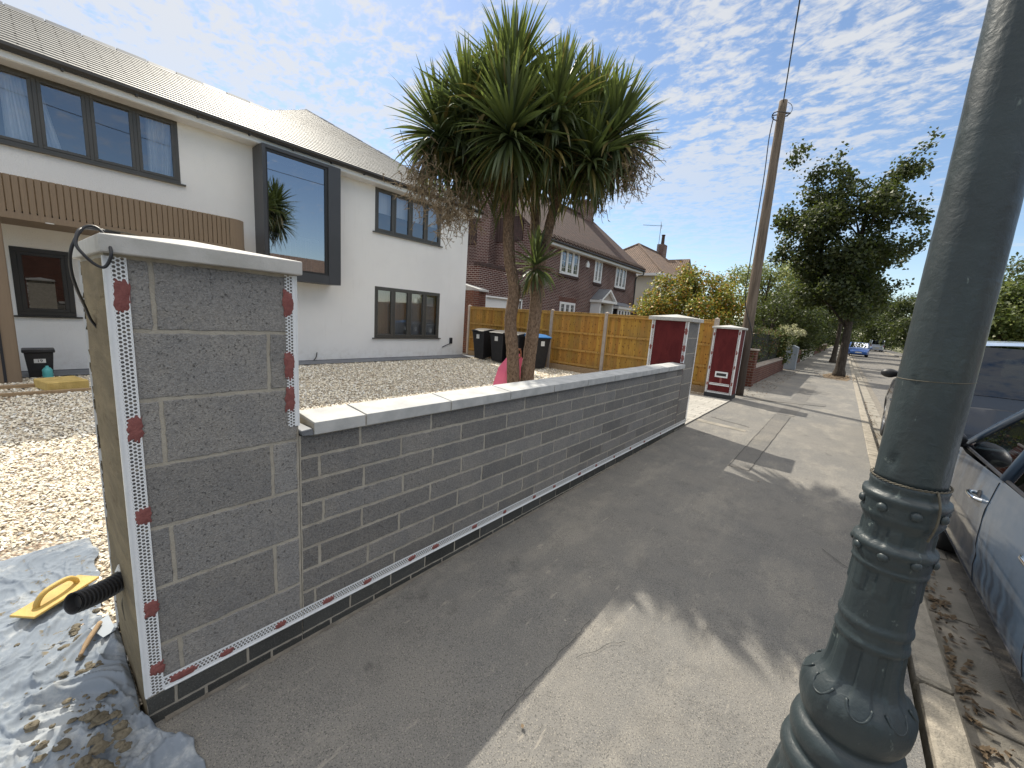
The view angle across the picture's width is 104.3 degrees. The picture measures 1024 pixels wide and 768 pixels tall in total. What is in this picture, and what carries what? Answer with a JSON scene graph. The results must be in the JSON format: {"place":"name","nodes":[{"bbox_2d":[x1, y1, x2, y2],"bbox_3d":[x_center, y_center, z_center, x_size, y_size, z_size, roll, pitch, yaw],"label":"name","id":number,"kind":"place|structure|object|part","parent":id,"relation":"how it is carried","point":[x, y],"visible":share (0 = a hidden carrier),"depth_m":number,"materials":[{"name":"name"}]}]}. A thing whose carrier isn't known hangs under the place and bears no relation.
{"place":"outdoors","nodes":[
{"label":"outdoors","id":0,"kind":"place"},
{"bbox_2d":[22,354,474,376],"bbox_3d":[-4.992,-0.566,10.133,0.750,0.001,11.200,12,12,39],"label":"house apron","id":1,"kind":"object","parent":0,"point":[66,372],"visible":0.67,"depth_m":10.63,"materials":[{"name":"grey concrete"}]},
{"bbox_2d":[21,347,54,377],"bbox_3d":[-7.674,-0.350,6.467,0.340,0.450,0.350,12,12,39],"label":"caddy bin","id":2,"kind":"object","parent":1,"relation":"on","point":[37,360],"visible":0.99,"depth_m":6.37,"materials":[{"name":"black plastic"}]},
{"bbox_2d":[0,1,483,382],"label":"white house","id":3,"kind":"structure","parent":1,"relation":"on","point":[101,135],"depth_m":8.08,"materials":[{"name":"white render"},{"name":"pale slate"},{"name":"brown composite"}]},
{"bbox_2d":[8,246,82,318],"bbox_3d":[-7.893,-1.690,6.719,0.120,1.128,0.800,12,12,39],"label":"window","id":4,"kind":"structure","parent":3,"relation":"in","point":[43,285],"depth_m":6.71,"materials":[{"name":"grey glass"}]},
{"bbox_2d":[0,64,185,186],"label":"window","id":5,"kind":"structure","parent":3,"relation":"in","point":[33,82],"depth_m":6.81,"materials":[{"name":"grey metal"}]},
{"bbox_2d":[372,286,440,338],"bbox_3d":[-3.198,-2.157,12.370,0.120,1.493,2.520,12,12,39],"label":"window","id":6,"kind":"structure","parent":3,"relation":"in","point":[392,335],"depth_m":12.31,"materials":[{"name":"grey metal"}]},
{"bbox_2d":[373,187,442,247],"bbox_3d":[-3.028,-4.910,11.870,0.120,1.198,2.480,12,12,39],"label":"window","id":7,"kind":"structure","parent":3,"relation":"in","point":[393,233],"depth_m":11.70,"materials":[{"name":"grey metal"}]},
{"bbox_2d":[0,357,703,704],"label":"gravel","id":8,"kind":"structure","parent":0,"point":[30,546],"depth_m":3.48,"materials":[{"name":"beige gravel"}]},
{"bbox_2d":[0,383,34,388],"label":"timber batten","id":9,"kind":"object","parent":8,"relation":"on","point":[16,386],"depth_m":5.63,"materials":[{"name":"brown wood"}]},
{"bbox_2d":[0,388,90,396],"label":"timber edging","id":10,"kind":"object","parent":8,"relation":"on","point":[12,394],"depth_m":5.45,"materials":[{"name":"brown wood"}]},
{"bbox_2d":[42,366,53,377],"bbox_3d":[-7.365,-0.182,6.312,0.120,0.216,0.120,12,12,39],"label":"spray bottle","id":11,"kind":"object","parent":8,"relation":"on","point":[47,371],"visible":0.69,"depth_m":6.28,"materials":[{"name":"teal plastic"}]},
{"bbox_2d":[0,375,97,462],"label":"gravel stones","id":12,"kind":"object","parent":8,"relation":"on","point":[15,408],"visible":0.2,"depth_m":4.36,"materials":[{"name":"beige gravel"}]},
{"bbox_2d":[33,376,88,389],"bbox_3d":[-6.608,-0.007,5.842,0.500,0.135,0.420,9,11,24],"label":"insulation block","id":13,"kind":"object","parent":8,"relation":"on","point":[60,382],"depth_m":5.74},
{"bbox_2d":[0,449,129,664],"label":"gravel stones","id":14,"kind":"object","parent":8,"relation":"on","point":[50,526],"visible":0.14,"depth_m":2.77,"materials":[{"name":"beige gravel"}]},
{"bbox_2d":[299,361,492,409],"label":"gravel stones","id":15,"kind":"object","parent":8,"relation":"on","point":[334,370],"visible":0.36,"depth_m":8.10,"materials":[{"name":"beige gravel"}]},
{"bbox_2d":[471,328,496,358],"bbox_3d":[-0.943,-1.349,13.424,0.570,1.028,0.711,12,12,39],"label":"wheelie bin","id":16,"kind":"object","parent":8,"relation":"on","point":[482,342],"visible":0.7,"depth_m":13.21,"materials":[{"name":"black plastic"}]},
{"bbox_2d":[388,357,583,383],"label":"gravel stones","id":17,"kind":"object","parent":8,"relation":"on","point":[456,369],"visible":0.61,"depth_m":11.14,"materials":[{"name":"beige gravel"}]},
{"bbox_2d":[489,330,506,361],"bbox_3d":[-0.327,-1.214,12.884,0.570,1.028,0.711,11,12,36],"label":"wheelie bin","id":18,"kind":"object","parent":8,"relation":"on","point":[498,347],"visible":0.64,"depth_m":12.66,"materials":[{"name":"black plastic"}]},
{"bbox_2d":[493,354,522,384],"bbox_3d":[-0.056,-0.083,6.804,0.700,0.881,0.179,4,10,1],"label":"plastic sheet","id":19,"kind":"object","parent":8,"relation":"on","point":[501,376],"visible":0.27,"depth_m":6.82,"materials":[{"name":"pink plastic"}]},
{"bbox_2d":[517,332,525,357],"bbox_3d":[0.200,-1.108,12.481,0.570,1.028,0.711,12,13,41],"label":"wheelie bin","id":20,"kind":"object","parent":8,"relation":"on","point":[521,339],"visible":0.27,"depth_m":12.17,"materials":[{"name":"black plastic"}]},
{"bbox_2d":[382,0,670,382],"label":"cordyline tree","id":21,"kind":"object","parent":8,"relation":"on","point":[504,122],"visible":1,"depth_m":5.42,"materials":[{"name":"green plant"}]},
{"bbox_2d":[524,333,551,367],"bbox_3d":[0.739,-0.988,12.001,0.570,1.028,0.711,-1,11,-29],"label":"wheelie bin","id":22,"kind":"object","parent":8,"relation":"on","point":[543,344],"visible":0.58,"depth_m":11.78,"materials":[{"name":"black plastic"}]},
{"bbox_2d":[466,305,719,393],"bbox_3d":[1.578,-1.315,12.019,8.350,1.826,0.110,12,12,39],"label":"garden fence","id":23,"kind":"object","parent":8,"relation":"on","point":[591,342],"visible":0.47,"depth_m":11.41,"materials":[{"name":"wood"}]},
{"bbox_2d":[0,0,1023,342],"label":"sky","id":24,"kind":"structure","parent":0,"point":[872,76],"materials":[{"name":"blue"}]},
{"bbox_2d":[140,345,925,767],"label":"pavement","id":25,"kind":"structure","parent":0,"point":[692,577],"depth_m":2.01,"materials":[{"name":"concrete"}]},
{"bbox_2d":[0,538,205,767],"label":"dust sheet","id":26,"kind":"object","parent":25,"relation":"on","point":[26,579],"visible":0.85,"depth_m":1.49,"materials":[{"name":"white plastic"}]},
{"bbox_2d":[10,575,98,618],"bbox_3d":[-2.149,0.969,1.879,0.110,0.075,0.280,4,10,-1],"label":"plastering float","id":27,"kind":"object","parent":26,"relation":"on","point":[48,597],"visible":0.99,"depth_m":1.86,"materials":[{"name":"yellow plastic"}]},
{"bbox_2d":[14,606,132,767],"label":"mortar droppings","id":28,"kind":"object","parent":26,"relation":"on","point":[121,729],"visible":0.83,"depth_m":1.33,"materials":[{"name":"beige concrete"}]},
{"bbox_2d":[78,614,115,656],"bbox_3d":[-1.759,1.057,1.706,0.089,0.024,0.249,-3,12,-35],"label":"gauging trowel","id":29,"kind":"object","parent":26,"relation":"on","point":[103,627],"visible":1,"depth_m":1.71,"materials":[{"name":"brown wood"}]},
{"bbox_2d":[72,233,303,723],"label":"gate pier","id":30,"kind":"structure","parent":25,"relation":"on","point":[192,352],"depth_m":1.45,"materials":[{"name":"concrete"}]},
{"bbox_2d":[63,571,123,614],"bbox_3d":[-1.484,0.742,1.446,0.073,0.094,0.207,5,10,4],"label":"flexible duct","id":31,"kind":"object","parent":30,"relation":"attached to","point":[93,595],"visible":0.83,"depth_m":1.40,"materials":[{"name":"plastic"}]},
{"bbox_2d":[68,225,137,328],"bbox_3d":[-1.260,-0.321,1.257,0.162,0.319,0.292,-4,12,-39],"label":"cable","id":32,"kind":"object","parent":30,"relation":"attached to","point":[78,232],"visible":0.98,"depth_m":1.14,"materials":[{"name":"black plastic"}]},
{"bbox_2d":[165,432,672,720],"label":"wall foot sand","id":33,"kind":"structure","parent":25,"relation":"on","point":[235,679],"depth_m":2.02,"materials":[{"name":"grey sand"}]},
{"bbox_2d":[298,362,684,638],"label":"garden wall","id":34,"kind":"structure","parent":25,"relation":"on","point":[396,492],"depth_m":2.38,"materials":[{"name":"concrete"}]},
{"bbox_2d":[501,400,847,718],"bbox_3d":[2.878,0.901,4.971,1.632,0.050,8.890,9,11,29],"label":"pavement joint","id":35,"kind":"object","parent":25,"relation":"on","point":[729,464],"visible":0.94,"depth_m":4.72,"materials":[{"name":"concrete"}]},
{"bbox_2d":[647,314,703,431],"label":"gate pier","id":36,"kind":"structure","parent":25,"relation":"on","point":[673,338],"depth_m":5.83,"materials":[{"name":"paint"}]},
{"bbox_2d":[696,419,746,431],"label":"crossover repair","id":37,"kind":"structure","parent":25,"relation":"on","point":[718,424],"depth_m":6.45,"materials":[{"name":"concrete"}]},
{"bbox_2d":[704,325,747,399],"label":"gate pier","id":38,"kind":"structure","parent":25,"relation":"on","point":[725,360],"depth_m":8.94,"materials":[{"name":"paint"}]},
{"bbox_2d":[728,439,769,470],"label":"trench repair","id":39,"kind":"structure","parent":25,"relation":"on","point":[747,457],"depth_m":4.99,"materials":[{"name":"concrete"}]},
{"bbox_2d":[736,99,792,395],"bbox_3d":[5.719,-2.944,9.243,0.402,6.603,0.386,12,12,39],"label":"telegraph pole","id":40,"kind":"object","parent":25,"relation":"on","point":[754,286],"visible":0.91,"depth_m":9.11,"materials":[{"name":"brown wood"}]},
{"bbox_2d":[783,0,800,101],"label":"telephone wire","id":41,"kind":"object","parent":40,"relation":"attached to","point":[792,48],"visible":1,"depth_m":7.05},
{"bbox_2d":[753,415,789,442],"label":"trench repair","id":42,"kind":"structure","parent":25,"relation":"on","point":[770,430],"depth_m":6.42,"materials":[{"name":"concrete"}]},
{"bbox_2d":[744,396,825,406],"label":"trench repair","id":43,"kind":"structure","parent":25,"relation":"on","point":[778,400],"depth_m":9.20,"materials":[{"name":"concrete"}]},
{"bbox_2d":[783,345,798,370],"bbox_3d":[12.640,-1.192,18.015,0.470,1.146,0.660,12,12,39],"label":"utility cabinet","id":44,"kind":"object","parent":25,"relation":"on","point":[791,365],"visible":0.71,"depth_m":17.77,"materials":[{"name":"grey metal"}]},
{"bbox_3d":[12.444,-1.163,17.782,0.330,0.880,0.008,12,12,39],"label":"door","id":45,"kind":"part","parent":44,"relation":"part of","materials":[{"name":"grey paint"}]},
{"bbox_2d":[777,384,817,416],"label":"trench repair","id":46,"kind":"structure","parent":25,"relation":"on","point":[804,392],"depth_m":9.52,"materials":[{"name":"concrete"}]},
{"bbox_2d":[742,369,866,399],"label":"fallen leaves","id":47,"kind":"object","parent":25,"relation":"on","point":[828,375],"visible":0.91,"depth_m":15.66,"materials":[{"name":"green plant"}]},
{"bbox_2d":[822,373,849,380],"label":"tree pit soil","id":48,"kind":"object","parent":25,"relation":"on","point":[832,377],"visible":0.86,"depth_m":15.74,"materials":[{"name":"brown soil"}]},
{"bbox_2d":[825,311,876,328],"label":"street tree","id":49,"kind":"object","parent":25,"relation":"on","point":[833,321],"visible":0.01,"depth_m":42.69,"materials":[{"name":"green plant"}]},
{"bbox_2d":[829,310,881,330],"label":"street tree","id":50,"kind":"object","parent":25,"relation":"on","point":[875,316],"visible":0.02,"depth_m":53.08,"materials":[{"name":"green plant"}]},
{"bbox_2d":[767,126,945,376],"bbox_3d":[13.380,-5.151,16.363,5.245,9.637,4.334,12,12,39],"label":"street tree","id":51,"kind":"object","parent":25,"relation":"on","point":[866,253],"visible":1,"depth_m":15.52,"materials":[{"name":"green plant"}]},
{"bbox_2d":[821,267,897,362],"bbox_3d":[20.844,-4.984,25.078,3.487,7.439,4.156,5,10,3],"label":"street tree","id":52,"kind":"object","parent":25,"relation":"on","point":[835,347],"visible":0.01,"depth_m":25.32,"materials":[{"name":"green plant"}]},
{"bbox_2d":[823,273,896,326],"bbox_3d":[28.112,-6.216,33.533,6.145,8.051,5.217,12,12,39],"label":"street tree","id":53,"kind":"object","parent":25,"relation":"on","point":[882,311],"visible":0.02,"depth_m":31.96,"materials":[{"name":"green plant"}]},
{"bbox_2d":[766,0,1023,767],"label":"street lamp","id":54,"kind":"object","parent":25,"relation":"on","point":[852,706],"visible":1,"depth_m":0.84,"materials":[{"name":"grey metal"}]},
{"bbox_2d":[870,467,953,542],"bbox_3d":[0.892,0.267,0.905,0.136,0.118,0.136,12,12,39],"label":"tie wire","id":55,"kind":"object","parent":54,"relation":"attached to","point":[939,511],"visible":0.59,"depth_m":0.84,"materials":[{"name":"metal"}]},
{"bbox_2d":[896,376,975,383],"bbox_3d":[0.912,-0.010,0.858,0.120,0.010,0.120,12,12,39],"label":"tie wire","id":56,"kind":"object","parent":54,"relation":"attached to","point":[937,382],"visible":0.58,"depth_m":0.81,"materials":[{"name":"grey metal"}]},
{"bbox_2d":[685,393,729,423],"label":"block driveway","id":57,"kind":"structure","parent":0,"point":[698,405],"depth_m":8.09,"materials":[{"name":"beige concrete"}]},
{"bbox_2d":[553,345,925,765],"bbox_3d":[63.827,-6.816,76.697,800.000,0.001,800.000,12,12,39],"label":"ground","id":58,"kind":"structure","parent":0,"point":[898,349],"depth_m":89.82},
{"bbox_2d":[799,290,837,348],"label":"garden tree","id":59,"kind":"object","parent":58,"relation":"on","point":[828,329],"depth_m":51.53,"materials":[{"name":"green plant"}]},
{"bbox_2d":[825,327,853,345],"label":"garden tree","id":60,"kind":"object","parent":58,"relation":"on","point":[831,338],"visible":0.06,"depth_m":87.12,"materials":[{"name":"green plant"}]},
{"bbox_2d":[831,329,862,344],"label":"garden tree","id":61,"kind":"object","parent":58,"relation":"on","point":[851,339],"visible":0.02,"depth_m":111.87,"materials":[{"name":"green plant"}]},
{"bbox_2d":[855,303,905,350],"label":"garden tree","id":62,"kind":"object","parent":58,"relation":"on","point":[872,335],"visible":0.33,"depth_m":72.90,"materials":[{"name":"green plant"}]},
{"bbox_2d":[852,295,909,350],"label":"garden tree","id":63,"kind":"object","parent":58,"relation":"on","point":[855,330],"visible":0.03,"depth_m":91.68,"materials":[{"name":"green plant"}]},
{"bbox_2d":[871,293,916,353],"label":"garden tree","id":64,"kind":"object","parent":58,"relation":"on","point":[904,304],"visible":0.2,"depth_m":59.37,"materials":[{"name":"green plant"}]},
{"bbox_2d":[848,355,977,767],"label":"kerb","id":65,"kind":"structure","parent":58,"relation":"on","point":[945,741],"depth_m":1.80,"materials":[{"name":"concrete"}]},
{"bbox_2d":[849,354,1023,767],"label":"gutter channel","id":66,"kind":"object","parent":58,"relation":"on","point":[987,672],"visible":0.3,"depth_m":2.03,"materials":[{"name":"concrete"}]},
{"bbox_2d":[852,354,1023,717],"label":"roadside grit","id":67,"kind":"object","parent":66,"relation":"on","point":[1004,661],"visible":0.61,"depth_m":2.39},
{"bbox_2d":[987,275,1023,341],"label":"garden tree","id":68,"kind":"object","parent":58,"relation":"on","point":[1007,324],"visible":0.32,"depth_m":24.40,"materials":[{"name":"green plant"}]},
{"bbox_2d":[1001,252,1023,310],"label":"garden tree","id":69,"kind":"object","parent":58,"relation":"on","point":[1012,270],"visible":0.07,"depth_m":32.17,"materials":[{"name":"green plant"}]},
{"bbox_2d":[883,349,902,356],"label":"pavement","id":70,"kind":"structure","parent":0,"point":[894,353],"depth_m":64.80,"materials":[{"name":"concrete"}]},
{"bbox_2d":[886,292,916,349],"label":"garden tree","id":71,"kind":"object","parent":70,"relation":"on","point":[901,325],"visible":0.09,"depth_m":46.76,"materials":[{"name":"green plant"}]},
{"bbox_2d":[851,350,944,560],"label":"road","id":72,"kind":"structure","parent":0,"point":[873,364],"depth_m":25.21,"materials":[{"name":"grey asphalt"}]},
{"bbox_2d":[521,402,1020,767],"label":"leaf litter","id":73,"kind":"object","parent":72,"relation":"on","point":[987,751],"visible":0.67,"depth_m":1.95,"materials":[{"name":"brown plant"}]},
{"bbox_2d":[848,342,871,356],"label":"oncoming car","id":74,"kind":"object","parent":72,"relation":"on","point":[857,348],"visible":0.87,"depth_m":41.05,"materials":[{"name":"blue paint"}]},
{"bbox_2d":[869,340,884,351],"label":"van","id":75,"kind":"object","parent":72,"relation":"on","point":[874,344],"visible":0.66,"depth_m":69.04,"materials":[{"name":"silver metal"}]},
{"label":"rear window","id":76,"kind":"part","parent":75,"relation":"part of","materials":[{"name":"black glass"}]},
{"bbox_2d":[880,341,1023,438],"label":"parked car","id":77,"kind":"object","parent":72,"relation":"on","point":[998,395],"visible":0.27,"depth_m":3.88,"materials":[{"name":"metal"}]},
{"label":"rear window","id":78,"kind":"part","parent":77,"relation":"part of","materials":[{"name":"grey glass"}]},
{"bbox_2d":[936,409,1023,681],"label":"parked car","id":79,"kind":"object","parent":72,"relation":"on","point":[981,535],"visible":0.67,"depth_m":2.27,"materials":[{"name":"grey metal"}]},
{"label":"side window","id":80,"kind":"part","parent":79,"relation":"part of","materials":[{"name":"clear glass"}]},
{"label":"side window","id":81,"kind":"part","parent":79,"relation":"part of","materials":[{"name":"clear glass"}]},
{"label":"front garden soil","id":82,"kind":"structure","parent":0,"visible":0},
{"bbox_2d":[457,188,645,314],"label":"brick house","id":83,"kind":"structure","parent":82,"relation":"on","point":[596,266],"depth_m":20.73,"materials":[{"name":"brick"}]},
{"bbox_2d":[485,295,521,308],"bbox_3d":[-0.437,-2.601,17.286,0.140,2.270,2.440,12,12,39],"label":"garage door","id":84,"kind":"structure","parent":83,"relation":"in","point":[494,301],"depth_m":16.84,"materials":[{"name":"white plastic"}]},
{"bbox_2d":[559,297,575,311],"bbox_3d":[2.896,-3.835,21.034,0.080,1.410,1.700,12,12,39],"label":"window","id":85,"kind":"structure","parent":83,"relation":"in","point":[563,300],"depth_m":20.91,"materials":[{"name":"white plastic"}]},
{"bbox_2d":[558,250,579,279],"bbox_3d":[2.987,-6.190,20.514,0.110,1.390,1.900,12,12,39],"label":"window","id":86,"kind":"structure","parent":83,"relation":"in","point":[565,274],"depth_m":20.48,"materials":[{"name":"white plastic"}]},
{"bbox_2d":[593,260,602,285],"bbox_3d":[4.950,-6.406,22.872,0.110,1.420,0.990,12,12,39],"label":"window","id":87,"kind":"structure","parent":83,"relation":"in","point":[595,281],"depth_m":22.85,"materials":[{"name":"white plastic"}]},
{"bbox_2d":[614,267,626,291],"bbox_3d":[6.878,-6.656,25.177,0.110,1.450,1.620,12,12,39],"label":"window","id":88,"kind":"structure","parent":83,"relation":"in","point":[616,286],"depth_m":25.19,"materials":[{"name":"white plastic"}]},
{"bbox_2d":[617,309,629,314],"bbox_3d":[7.055,-4.069,25.314,0.080,1.320,1.800,12,12,39],"label":"window","id":89,"kind":"structure","parent":83,"relation":"in","point":[618,310],"depth_m":25.12,"materials":[{"name":"white plastic"}]},
{"bbox_2d":[623,224,706,314],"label":"hipped house","id":90,"kind":"structure","parent":82,"relation":"on","point":[652,262],"depth_m":32.12,"materials":[{"name":"cream render"},{"name":"white upvc"},{"name":"weathered plain tile"}]},
{"bbox_2d":[625,261,761,325],"bbox_3d":[6.080,-2.360,14.057,4.204,3.902,3.059,12,12,39],"label":"acer tree","id":91,"kind":"object","parent":82,"relation":"on","point":[721,305],"visible":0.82,"depth_m":13.49,"materials":[{"name":"green plant"}]},
{"bbox_2d":[745,348,759,386],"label":"brick pier","id":92,"kind":"structure","parent":82,"relation":"on","point":[751,368],"depth_m":11.27,"materials":[{"name":"brick"}]},
{"bbox_2d":[723,321,783,362],"bbox_3d":[8.704,-1.284,14.265,1.380,1.772,8.500,12,12,39],"label":"hedge","id":93,"kind":"object","parent":82,"relation":"on","point":[765,341],"visible":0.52,"depth_m":14.05,"materials":[{"name":"green plant"}]},
{"bbox_2d":[753,357,783,383],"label":"front garden wall","id":94,"kind":"structure","parent":82,"relation":"on","point":[766,369],"depth_m":13.90,"materials":[{"name":"red brick"}]},
{"bbox_2d":[726,257,828,328],"bbox_3d":[16.469,-4.866,25.443,6.223,6.474,3.606,10,11,31],"label":"pale tree","id":95,"kind":"object","parent":82,"relation":"on","point":[788,281],"visible":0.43,"depth_m":25.09,"materials":[{"name":"green plant"}]},
{"bbox_2d":[726,286,834,343],"bbox_3d":[14.099,-3.271,22.096,6.086,4.131,4.291,12,12,39],"label":"garden tree","id":96,"kind":"object","parent":82,"relation":"on","point":[778,313],"visible":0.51,"depth_m":21.08,"materials":[{"name":"green plant"}]},
{"bbox_2d":[772,323,806,363],"bbox_3d":[11.415,-1.598,17.037,1.275,2.049,1.644,-2,12,-33],"label":"hydrangea","id":97,"kind":"object","parent":82,"relation":"on","point":[787,340],"visible":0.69,"depth_m":16.68,"materials":[{"name":"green plant"}]},
{"bbox_2d":[757,290,821,345],"bbox_3d":[19.203,-4.377,28.251,4.638,5.273,4.813,12,12,39],"label":"garden tree","id":98,"kind":"object","parent":82,"relation":"on","point":[788,316],"visible":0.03,"depth_m":27.45,"materials":[{"name":"green plant"}]},
{"bbox_2d":[778,325,802,359],"bbox_3d":[14.680,-2.107,21.535,1.865,2.164,1.540,6,10,10],"label":"shrub","id":99,"kind":"object","parent":82,"relation":"on","point":[795,336],"visible":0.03,"depth_m":21.18,"materials":[{"name":"green plant"}]},
{"bbox_2d":[758,306,826,354],"bbox_3d":[24.040,-5.340,34.039,5.793,6.780,5.911,6,10,9],"label":"garden tree","id":100,"kind":"object","parent":82,"relation":"on","point":[814,327],"depth_m":33.66,"materials":[{"name":"green plant"}]},
{"bbox_2d":[757,289,835,351],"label":"garden tree","id":101,"kind":"object","parent":82,"relation":"on","point":[829,320],"visible":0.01,"depth_m":40.40,"materials":[{"name":"green plant"}]},
{"bbox_2d":[792,334,815,360],"bbox_3d":[17.426,-2.367,24.544,1.890,1.894,1.895,1,10,-19],"label":"shrub","id":102,"kind":"object","parent":82,"relation":"on","point":[804,347],"visible":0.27,"depth_m":24.26,"materials":[{"name":"green plant"}]},
{"bbox_2d":[799,335,820,356],"bbox_3d":[20.457,-2.869,28.362,2.306,2.170,1.988,5,10,8],"label":"shrub","id":103,"kind":"object","parent":82,"relation":"on","point":[811,349],"visible":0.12,"depth_m":27.81,"materials":[{"name":"green plant"}]},
{"bbox_2d":[817,331,828,351],"bbox_3d":[29.122,-4.311,38.943,2.763,2.606,2.676,12,12,39],"label":"shrub","id":104,"kind":"object","parent":82,"relation":"on","point":[822,340],"visible":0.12,"depth_m":38.19,"materials":[{"name":"green plant"}]},
{"label":"side driveway","id":105,"kind":"structure","parent":0,"visible":0},
{"bbox_2d":[462,290,478,353],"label":"brick pier","id":106,"kind":"structure","parent":105,"relation":"on","point":[472,297],"depth_m":14.97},
{"bbox_2d":[466,283,488,307],"bbox_3d":[-1.923,-2.731,15.996,2.050,2.950,0.550,12,12,39],"label":"lean to","id":107,"kind":"object","parent":105,"relation":"on","point":[482,296],"visible":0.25,"depth_m":15.31,"materials":[{"name":"white plastic"}]}
]}

